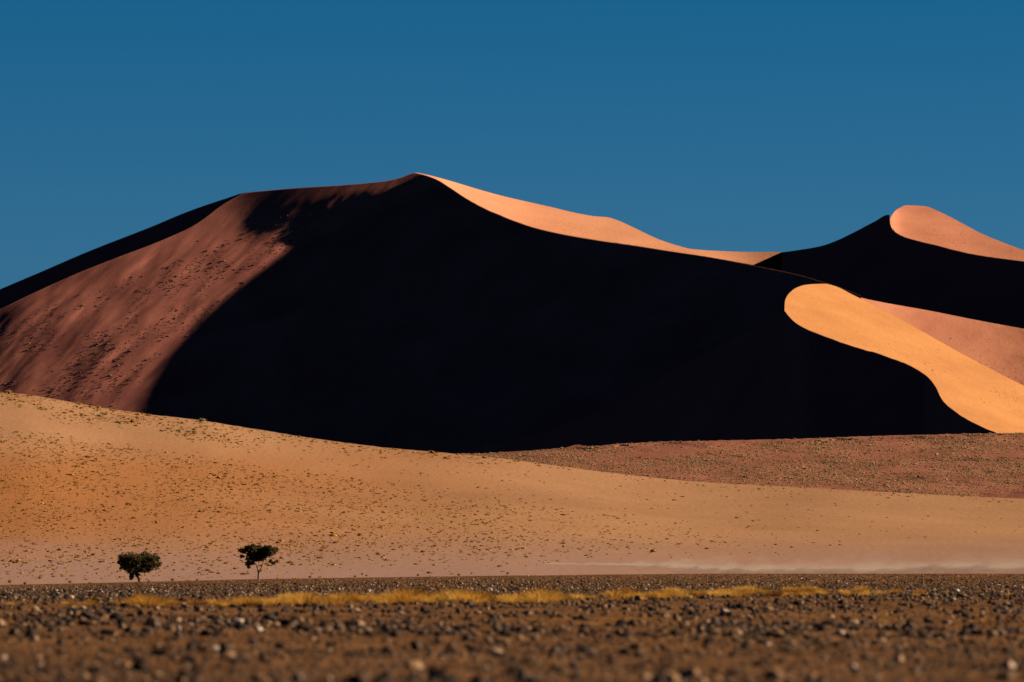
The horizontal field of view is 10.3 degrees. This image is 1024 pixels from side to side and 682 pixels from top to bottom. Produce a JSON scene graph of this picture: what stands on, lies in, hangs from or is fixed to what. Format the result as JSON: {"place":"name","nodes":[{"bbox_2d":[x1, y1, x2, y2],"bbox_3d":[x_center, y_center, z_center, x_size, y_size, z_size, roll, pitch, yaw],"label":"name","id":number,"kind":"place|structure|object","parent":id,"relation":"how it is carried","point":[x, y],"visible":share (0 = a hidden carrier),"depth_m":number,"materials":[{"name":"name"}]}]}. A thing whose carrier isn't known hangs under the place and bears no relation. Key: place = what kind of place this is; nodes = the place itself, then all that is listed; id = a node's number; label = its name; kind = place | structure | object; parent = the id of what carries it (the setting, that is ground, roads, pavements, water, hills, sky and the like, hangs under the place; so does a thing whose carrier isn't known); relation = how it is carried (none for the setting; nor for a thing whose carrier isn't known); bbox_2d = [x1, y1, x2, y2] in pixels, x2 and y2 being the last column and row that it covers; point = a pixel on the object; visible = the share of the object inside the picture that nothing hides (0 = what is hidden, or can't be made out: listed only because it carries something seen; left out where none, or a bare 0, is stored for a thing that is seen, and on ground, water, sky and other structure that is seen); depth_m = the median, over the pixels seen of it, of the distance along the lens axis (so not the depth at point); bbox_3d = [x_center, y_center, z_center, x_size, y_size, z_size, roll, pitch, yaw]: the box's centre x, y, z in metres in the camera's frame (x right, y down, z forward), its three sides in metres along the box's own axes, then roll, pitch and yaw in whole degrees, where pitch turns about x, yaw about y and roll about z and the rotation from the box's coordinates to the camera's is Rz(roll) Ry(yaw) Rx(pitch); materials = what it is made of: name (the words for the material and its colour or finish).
{"place":"outdoors","nodes":[
{"label":"outdoors","id":0,"kind":"place"},
{"bbox_2d":[0,191,256,308],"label":"dune","id":1,"kind":"structure","parent":0,"point":[30,285],"depth_m":3324.87,"materials":[{"name":"sand"}]},
{"bbox_2d":[0,173,860,452],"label":"great dune","id":2,"kind":"structure","parent":0,"point":[416,311],"depth_m":3062.89,"materials":[{"name":"sand"}]},
{"bbox_2d":[0,215,327,418],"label":"dune shrubs","id":3,"kind":"object","parent":2,"relation":"on","point":[150,326],"visible":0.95,"depth_m":3123.96,"materials":[{"name":"plant"}]},
{"bbox_2d":[418,173,782,270],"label":"dune flank","id":4,"kind":"object","parent":2,"relation":"attached to","point":[550,219],"visible":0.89,"depth_m":3163.94,"materials":[{"name":"sand"}]},
{"bbox_2d":[0,392,1023,584],"bbox_3d":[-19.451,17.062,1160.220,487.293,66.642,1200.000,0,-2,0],"label":"sand slope","id":5,"kind":"structure","parent":0,"point":[994,544],"depth_m":1356.40,"materials":[{"name":"sand"}]},
{"bbox_2d":[117,550,161,581],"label":"acacia tree","id":6,"kind":"object","parent":5,"relation":"on","point":[127,563],"visible":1,"depth_m":733.75,"materials":[{"name":"green plant"}]},
{"bbox_2d":[238,543,278,578],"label":"acacia tree","id":7,"kind":"object","parent":5,"relation":"on","point":[256,553],"visible":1,"depth_m":733.86,"materials":[{"name":"green plant"}]},
{"bbox_2d":[0,392,1020,579],"bbox_3d":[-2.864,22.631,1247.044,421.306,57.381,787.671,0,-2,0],"label":"tussocks","id":8,"kind":"object","parent":5,"relation":"on","point":[218,501],"visible":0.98,"depth_m":1324.75,"materials":[{"name":"plant"}]},
{"bbox_2d":[0,573,1023,681],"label":"gravel plain","id":9,"kind":"structure","parent":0,"point":[359,644],"depth_m":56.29,"materials":[{"name":"gravel"}]},
{"bbox_2d":[24,629,34,636],"bbox_3d":[-4.808,2.925,56.678,0.128,0.108,0.112,-8,-10,34],"label":"stone","id":10,"kind":"object","parent":9,"relation":"on","point":[29,633],"visible":0.68,"depth_m":56.64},
{"bbox_2d":[29,634,37,640],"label":"stone","id":11,"kind":"object","parent":9,"relation":"on","point":[34,637],"visible":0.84,"depth_m":53.66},
{"bbox_2d":[55,648,66,654],"bbox_3d":[-3.593,2.482,45.339,0.093,0.068,0.070,1,-2,-13],"label":"stone","id":12,"kind":"object","parent":9,"relation":"on","point":[62,651],"visible":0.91,"depth_m":45.31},
{"bbox_2d":[66,600,76,604],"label":"grass tuft","id":13,"kind":"object","parent":9,"relation":"on","point":[71,603],"visible":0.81,"depth_m":98.17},
{"bbox_2d":[82,601,99,605],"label":"grass tuft","id":14,"kind":"object","parent":9,"relation":"on","point":[90,603],"visible":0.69,"depth_m":97.22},
{"bbox_2d":[98,636,106,640],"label":"stone","id":15,"kind":"object","parent":9,"relation":"on","point":[103,638],"visible":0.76,"depth_m":54.23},
{"bbox_2d":[116,598,136,605],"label":"grass tuft","id":16,"kind":"object","parent":9,"relation":"on","point":[118,603],"visible":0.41,"depth_m":97.81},
{"bbox_2d":[126,595,161,603],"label":"grass tuft","id":17,"kind":"object","parent":9,"relation":"on","point":[143,599],"visible":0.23,"depth_m":99.87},
{"bbox_2d":[126,595,165,606],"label":"grass tuft","id":18,"kind":"object","parent":9,"relation":"on","point":[149,603],"visible":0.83,"depth_m":94.42,"materials":[{"name":"plant"}]},
{"bbox_2d":[133,592,163,599],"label":"grass tuft","id":19,"kind":"object","parent":9,"relation":"on","point":[144,596],"visible":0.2,"depth_m":102.43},
{"bbox_2d":[164,598,184,604],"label":"grass tuft","id":20,"kind":"object","parent":9,"relation":"on","point":[175,602],"visible":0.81,"depth_m":100.03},
{"bbox_2d":[184,598,208,604],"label":"grass tuft","id":21,"kind":"object","parent":9,"relation":"on","point":[197,603],"visible":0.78,"depth_m":99.22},
{"bbox_2d":[201,646,209,650],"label":"stone","id":22,"kind":"object","parent":9,"relation":"on","point":[205,648],"visible":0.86,"depth_m":47.00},
{"bbox_2d":[207,625,216,629],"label":"stone","id":23,"kind":"object","parent":9,"relation":"on","point":[212,627],"visible":0.7,"depth_m":62.57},
{"bbox_2d":[206,597,224,603],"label":"grass tuft","id":24,"kind":"object","parent":9,"relation":"on","point":[216,602],"visible":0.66,"depth_m":102.08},
{"bbox_2d":[219,642,230,650],"bbox_3d":[-2.340,2.514,46.475,0.099,0.108,0.130,-3,-1,20],"label":"stone","id":25,"kind":"object","parent":9,"relation":"on","point":[224,645],"visible":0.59,"depth_m":46.43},
{"bbox_2d":[223,595,250,605],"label":"grass tuft","id":26,"kind":"object","parent":9,"relation":"on","point":[239,602],"visible":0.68,"depth_m":96.59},
{"bbox_2d":[231,619,243,623],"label":"stone","id":27,"kind":"object","parent":9,"relation":"on","point":[240,621],"visible":0.51,"depth_m":66.22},
{"bbox_2d":[244,600,264,605],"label":"grass tuft","id":28,"kind":"object","parent":9,"relation":"on","point":[252,604],"visible":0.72,"depth_m":96.56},
{"bbox_2d":[241,596,269,601],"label":"grass tuft","id":29,"kind":"object","parent":9,"relation":"on","point":[255,598],"visible":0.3,"depth_m":102.96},
{"bbox_2d":[255,627,262,631],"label":"stone","id":30,"kind":"object","parent":9,"relation":"on","point":[258,629],"visible":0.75,"depth_m":60.55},
{"bbox_2d":[261,600,279,604],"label":"grass tuft","id":31,"kind":"object","parent":9,"relation":"on","point":[270,602],"visible":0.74,"depth_m":97.25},
{"bbox_2d":[267,595,287,602],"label":"grass tuft","id":32,"kind":"object","parent":9,"relation":"on","point":[279,598],"visible":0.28,"depth_m":103.33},
{"bbox_2d":[274,643,285,648],"bbox_3d":[-1.955,2.582,48.060,0.090,0.062,0.127,1,-3,-31],"label":"stone","id":33,"kind":"object","parent":9,"relation":"on","point":[280,646],"visible":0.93,"depth_m":48.02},
{"bbox_2d":[297,627,310,631],"bbox_3d":[-2.213,3.074,60.510,0.160,0.065,0.089,-1,-9,17],"label":"stone","id":34,"kind":"object","parent":9,"relation":"on","point":[305,629],"visible":0.88,"depth_m":60.48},
{"bbox_2d":[280,596,332,604],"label":"grass tuft","id":35,"kind":"object","parent":9,"relation":"on","point":[306,600],"visible":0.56,"depth_m":97.65,"materials":[{"name":"plant"}]},
{"bbox_2d":[282,590,330,600],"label":"grass tuft","id":36,"kind":"object","parent":9,"relation":"on","point":[308,595],"visible":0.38,"depth_m":106.65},
{"bbox_2d":[315,600,330,604],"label":"grass tuft","id":37,"kind":"object","parent":9,"relation":"on","point":[326,603],"visible":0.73,"depth_m":97.91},
{"bbox_2d":[317,596,339,602],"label":"grass tuft","id":38,"kind":"object","parent":9,"relation":"on","point":[331,600],"visible":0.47,"depth_m":103.42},
{"bbox_2d":[332,600,346,604],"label":"grass tuft","id":39,"kind":"object","parent":9,"relation":"on","point":[340,602],"visible":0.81,"depth_m":98.02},
{"bbox_2d":[322,591,357,600],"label":"grass tuft","id":40,"kind":"object","parent":9,"relation":"on","point":[341,594],"visible":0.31,"depth_m":107.89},
{"bbox_2d":[330,593,358,602],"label":"grass tuft","id":41,"kind":"object","parent":9,"relation":"on","point":[342,597],"visible":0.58,"depth_m":105.26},
{"bbox_2d":[342,592,369,596],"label":"grass tuft","id":42,"kind":"object","parent":9,"relation":"on","point":[343,593],"visible":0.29,"depth_m":112.59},
{"bbox_2d":[348,593,368,601],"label":"grass tuft","id":43,"kind":"object","parent":9,"relation":"on","point":[358,597],"visible":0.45,"depth_m":110.02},
{"bbox_2d":[357,596,375,601],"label":"grass tuft","id":44,"kind":"object","parent":9,"relation":"on","point":[363,599],"visible":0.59,"depth_m":109.28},
{"bbox_2d":[360,590,382,599],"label":"grass tuft","id":45,"kind":"object","parent":9,"relation":"on","point":[376,596],"visible":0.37,"depth_m":111.21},
{"bbox_2d":[371,596,395,603],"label":"grass tuft","id":46,"kind":"object","parent":9,"relation":"on","point":[382,601],"visible":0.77,"depth_m":99.40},
{"bbox_2d":[382,586,415,595],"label":"grass tuft","id":47,"kind":"object","parent":9,"relation":"on","point":[400,591],"visible":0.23,"depth_m":113.75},
{"bbox_2d":[380,592,421,603],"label":"grass tuft","id":48,"kind":"object","parent":9,"relation":"on","point":[407,600],"visible":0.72,"depth_m":99.62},
{"bbox_2d":[374,589,430,599],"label":"grass tuft","id":49,"kind":"object","parent":9,"relation":"on","point":[402,594],"visible":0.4,"depth_m":107.94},
{"bbox_2d":[390,591,430,600],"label":"grass tuft","id":50,"kind":"object","parent":9,"relation":"on","point":[418,595],"visible":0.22,"depth_m":107.42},
{"bbox_2d":[392,586,440,599],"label":"grass tuft","id":51,"kind":"object","parent":9,"relation":"on","point":[419,592],"visible":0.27,"depth_m":113.17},
{"bbox_2d":[408,592,442,602],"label":"grass tuft","id":52,"kind":"object","parent":9,"relation":"on","point":[425,596],"visible":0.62,"depth_m":105.68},
{"bbox_2d":[419,597,439,602],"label":"grass tuft","id":53,"kind":"object","parent":9,"relation":"on","point":[430,600],"visible":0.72,"depth_m":104.99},
{"bbox_2d":[431,589,463,600],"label":"grass tuft","id":54,"kind":"object","parent":9,"relation":"on","point":[442,599],"visible":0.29,"depth_m":110.79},
{"bbox_2d":[430,588,470,597],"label":"grass tuft","id":55,"kind":"object","parent":9,"relation":"on","point":[446,592],"visible":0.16,"depth_m":113.27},
{"bbox_2d":[441,593,464,600],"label":"grass tuft","id":56,"kind":"object","parent":9,"relation":"on","point":[451,598],"visible":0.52,"depth_m":109.12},
{"bbox_2d":[433,588,482,600],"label":"grass tuft","id":57,"kind":"object","parent":9,"relation":"on","point":[443,594],"visible":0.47,"depth_m":109.76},
{"bbox_2d":[462,634,471,640],"bbox_3d":[-0.410,2.757,52.696,0.106,0.090,0.079,1,-2,-22],"label":"stone","id":58,"kind":"object","parent":9,"relation":"on","point":[466,637],"visible":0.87,"depth_m":52.67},
{"bbox_2d":[449,589,490,595],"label":"grass tuft","id":59,"kind":"object","parent":9,"relation":"on","point":[477,592],"visible":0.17,"depth_m":113.00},
{"bbox_2d":[454,591,487,601],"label":"grass tuft","id":60,"kind":"object","parent":9,"relation":"on","point":[470,598],"visible":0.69,"depth_m":107.08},
{"bbox_2d":[468,623,475,627],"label":"stone","id":61,"kind":"object","parent":9,"relation":"on","point":[472,625],"visible":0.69,"depth_m":63.64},
{"bbox_2d":[469,592,498,601],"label":"grass tuft","id":62,"kind":"object","parent":9,"relation":"on","point":[492,600],"visible":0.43,"depth_m":108.64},
{"bbox_2d":[483,637,491,641],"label":"stone","id":63,"kind":"object","parent":9,"relation":"on","point":[485,639],"visible":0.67,"depth_m":51.98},
{"bbox_2d":[489,593,507,600],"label":"grass tuft","id":64,"kind":"object","parent":9,"relation":"on","point":[497,598],"visible":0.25,"depth_m":110.11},
{"bbox_2d":[501,597,521,602],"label":"grass tuft","id":65,"kind":"object","parent":9,"relation":"on","point":[511,601],"visible":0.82,"depth_m":105.20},
{"bbox_2d":[493,592,542,602],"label":"grass tuft","id":66,"kind":"object","parent":9,"relation":"on","point":[515,598],"visible":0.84,"depth_m":105.81,"materials":[{"name":"plant"}]},
{"bbox_2d":[26,600,1014,651],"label":"loose stones","id":67,"kind":"object","parent":9,"relation":"on","point":[982,626],"visible":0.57,"depth_m":81.81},
{"bbox_2d":[525,592,551,601],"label":"grass tuft","id":68,"kind":"object","parent":9,"relation":"on","point":[539,598],"visible":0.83,"depth_m":106.62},
{"bbox_2d":[516,585,567,596],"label":"grass tuft","id":69,"kind":"object","parent":9,"relation":"on","point":[548,590],"visible":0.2,"depth_m":115.75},
{"bbox_2d":[518,588,567,600],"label":"grass tuft","id":70,"kind":"object","parent":9,"relation":"on","point":[543,594],"visible":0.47,"depth_m":109.17,"materials":[{"name":"plant"}]},
{"bbox_2d":[537,590,574,599],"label":"grass tuft","id":71,"kind":"object","parent":9,"relation":"on","point":[560,594],"visible":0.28,"depth_m":113.72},
{"bbox_2d":[548,596,566,601],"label":"grass tuft","id":72,"kind":"object","parent":9,"relation":"on","point":[557,599],"visible":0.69,"depth_m":107.84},
{"bbox_2d":[555,643,565,649],"bbox_3d":[0.401,2.586,48.057,0.088,0.074,0.097,2,-3,-35],"label":"stone","id":73,"kind":"object","parent":9,"relation":"on","point":[560,645],"visible":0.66,"depth_m":48.03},
{"bbox_2d":[569,593,590,598],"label":"grass tuft","id":74,"kind":"object","parent":9,"relation":"on","point":[583,597],"visible":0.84,"depth_m":114.81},
{"bbox_2d":[599,588,625,597],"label":"grass tuft","id":75,"kind":"object","parent":9,"relation":"on","point":[613,594],"visible":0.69,"depth_m":119.12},
{"bbox_2d":[609,595,622,599],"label":"grass tuft","id":76,"kind":"object","parent":9,"relation":"on","point":[617,598],"visible":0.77,"depth_m":112.75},
{"bbox_2d":[614,629,622,634],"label":"stone","id":77,"kind":"object","parent":9,"relation":"on","point":[617,631],"visible":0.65,"depth_m":57.37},
{"bbox_2d":[616,619,626,625],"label":"stone","id":78,"kind":"object","parent":9,"relation":"on","point":[619,622],"visible":0.67,"depth_m":66.44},
{"bbox_2d":[610,586,644,594],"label":"grass tuft","id":79,"kind":"object","parent":9,"relation":"on","point":[627,591],"visible":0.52,"depth_m":126.13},
{"bbox_2d":[626,619,635,625],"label":"stone","id":80,"kind":"object","parent":9,"relation":"on","point":[631,622],"visible":0.81,"depth_m":66.32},
{"bbox_2d":[624,592,643,597],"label":"grass tuft","id":81,"kind":"object","parent":9,"relation":"on","point":[632,595],"visible":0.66,"depth_m":118.33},
{"bbox_2d":[629,643,641,649],"bbox_3d":[1.037,2.576,47.810,0.115,0.072,0.084,0,-2,-11],"label":"stone","id":82,"kind":"object","parent":9,"relation":"on","point":[634,646],"visible":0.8,"depth_m":47.78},
{"bbox_2d":[641,592,657,597],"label":"grass tuft","id":83,"kind":"object","parent":9,"relation":"on","point":[652,595],"visible":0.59,"depth_m":116.71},
{"bbox_2d":[646,589,664,594],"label":"grass tuft","id":84,"kind":"object","parent":9,"relation":"on","point":[655,592],"visible":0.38,"depth_m":124.74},
{"bbox_2d":[659,645,666,650],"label":"stone","id":85,"kind":"object","parent":9,"relation":"on","point":[664,647],"visible":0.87,"depth_m":47.76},
{"bbox_2d":[660,591,678,596],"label":"grass tuft","id":86,"kind":"object","parent":9,"relation":"on","point":[670,592],"visible":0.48,"depth_m":123.20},
{"bbox_2d":[659,588,682,593],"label":"grass tuft","id":87,"kind":"object","parent":9,"relation":"on","point":[664,591],"visible":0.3,"depth_m":128.12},
{"bbox_2d":[664,585,688,593],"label":"grass tuft","id":88,"kind":"object","parent":9,"relation":"on","point":[679,590],"visible":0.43,"depth_m":128.40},
{"bbox_2d":[690,590,709,595],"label":"grass tuft","id":89,"kind":"object","parent":9,"relation":"on","point":[699,593],"visible":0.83,"depth_m":126.92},
{"bbox_2d":[702,643,711,648],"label":"stone","id":90,"kind":"object","parent":9,"relation":"on","point":[707,645],"visible":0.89,"depth_m":48.49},
{"bbox_2d":[708,588,733,595],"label":"grass tuft","id":91,"kind":"object","parent":9,"relation":"on","point":[719,594],"visible":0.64,"depth_m":125.11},
{"bbox_2d":[719,587,742,593],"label":"grass tuft","id":92,"kind":"object","parent":9,"relation":"on","point":[729,590],"visible":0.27,"depth_m":126.43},
{"bbox_2d":[723,590,742,596],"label":"grass tuft","id":93,"kind":"object","parent":9,"relation":"on","point":[734,594],"visible":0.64,"depth_m":122.34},
{"bbox_2d":[739,585,770,591],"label":"grass tuft","id":94,"kind":"object","parent":9,"relation":"on","point":[753,588],"visible":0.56,"depth_m":139.42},
{"bbox_2d":[754,589,784,596],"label":"grass tuft","id":95,"kind":"object","parent":9,"relation":"on","point":[779,592],"visible":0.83,"depth_m":124.45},
{"bbox_2d":[774,634,784,638],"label":"stone","id":96,"kind":"object","parent":9,"relation":"on","point":[777,636],"visible":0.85,"depth_m":55.22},
{"bbox_2d":[784,591,799,595],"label":"grass tuft","id":97,"kind":"object","parent":9,"relation":"on","point":[794,594],"visible":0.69,"depth_m":126.17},
{"bbox_2d":[782,584,809,590],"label":"grass tuft","id":98,"kind":"object","parent":9,"relation":"on","point":[790,587],"visible":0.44,"depth_m":142.73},
{"bbox_2d":[795,587,816,593],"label":"grass tuft","id":99,"kind":"object","parent":9,"relation":"on","point":[805,590],"visible":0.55,"depth_m":133.51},
{"bbox_2d":[797,592,816,595],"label":"grass tuft","id":100,"kind":"object","parent":9,"relation":"on","point":[807,593],"visible":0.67,"depth_m":124.22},
{"bbox_2d":[798,585,825,591],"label":"grass tuft","id":101,"kind":"object","parent":9,"relation":"on","point":[809,589],"visible":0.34,"depth_m":137.32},
{"bbox_2d":[836,589,859,595],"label":"grass tuft","id":102,"kind":"object","parent":9,"relation":"on","point":[849,593],"visible":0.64,"depth_m":126.73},
{"bbox_2d":[850,584,872,590],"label":"grass tuft","id":103,"kind":"object","parent":9,"relation":"on","point":[863,588],"visible":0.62,"depth_m":143.87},
{"bbox_2d":[858,589,878,595],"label":"grass tuft","id":104,"kind":"object","parent":9,"relation":"on","point":[866,592],"visible":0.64,"depth_m":125.37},
{"bbox_2d":[963,648,972,652],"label":"stone","id":105,"kind":"object","parent":9,"relation":"on","point":[966,650],"visible":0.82,"depth_m":46.40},
{"bbox_2d":[1001,648,1012,652],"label":"stone","id":106,"kind":"object","parent":9,"relation":"on","point":[1005,650],"visible":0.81,"depth_m":46.46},
{"bbox_2d":[0,0,1023,288],"label":"sky","id":107,"kind":"structure","parent":0,"point":[712,125],"materials":[{"name":"blue"}]},
{"bbox_2d":[450,311,995,453],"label":"slip face","id":108,"kind":"object","parent":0,"point":[782,375],"visible":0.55,"depth_m":2457.51},
{"bbox_2d":[462,433,1023,498],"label":"red plain","id":109,"kind":"structure","parent":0,"point":[687,450],"depth_m":2016.44,"materials":[{"name":"sand"}]},
{"bbox_2d":[457,432,1023,498],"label":"plain tussocks","id":110,"kind":"object","parent":109,"relation":"on","point":[889,478],"visible":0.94,"depth_m":2003.15,"materials":[{"name":"plant"}]},
{"bbox_2d":[781,215,1023,328],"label":"slip face","id":111,"kind":"object","parent":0,"point":[880,260],"visible":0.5,"depth_m":3822.02},
{"bbox_2d":[784,284,1023,432],"bbox_3d":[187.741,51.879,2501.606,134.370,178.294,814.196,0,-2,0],"label":"curled dune","id":112,"kind":"structure","parent":0,"point":[963,384],"depth_m":2478.27,"materials":[{"name":"sand"}]},
{"bbox_2d":[861,298,1023,384],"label":"dune","id":113,"kind":"structure","parent":0,"point":[1001,349],"depth_m":3389.60,"materials":[{"name":"sand"}]},
{"bbox_2d":[890,205,1023,260],"bbox_3d":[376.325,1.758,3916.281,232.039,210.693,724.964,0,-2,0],"label":"dune","id":114,"kind":"structure","parent":0,"point":[918,223],"depth_m":3919.89,"materials":[{"name":"sand"}]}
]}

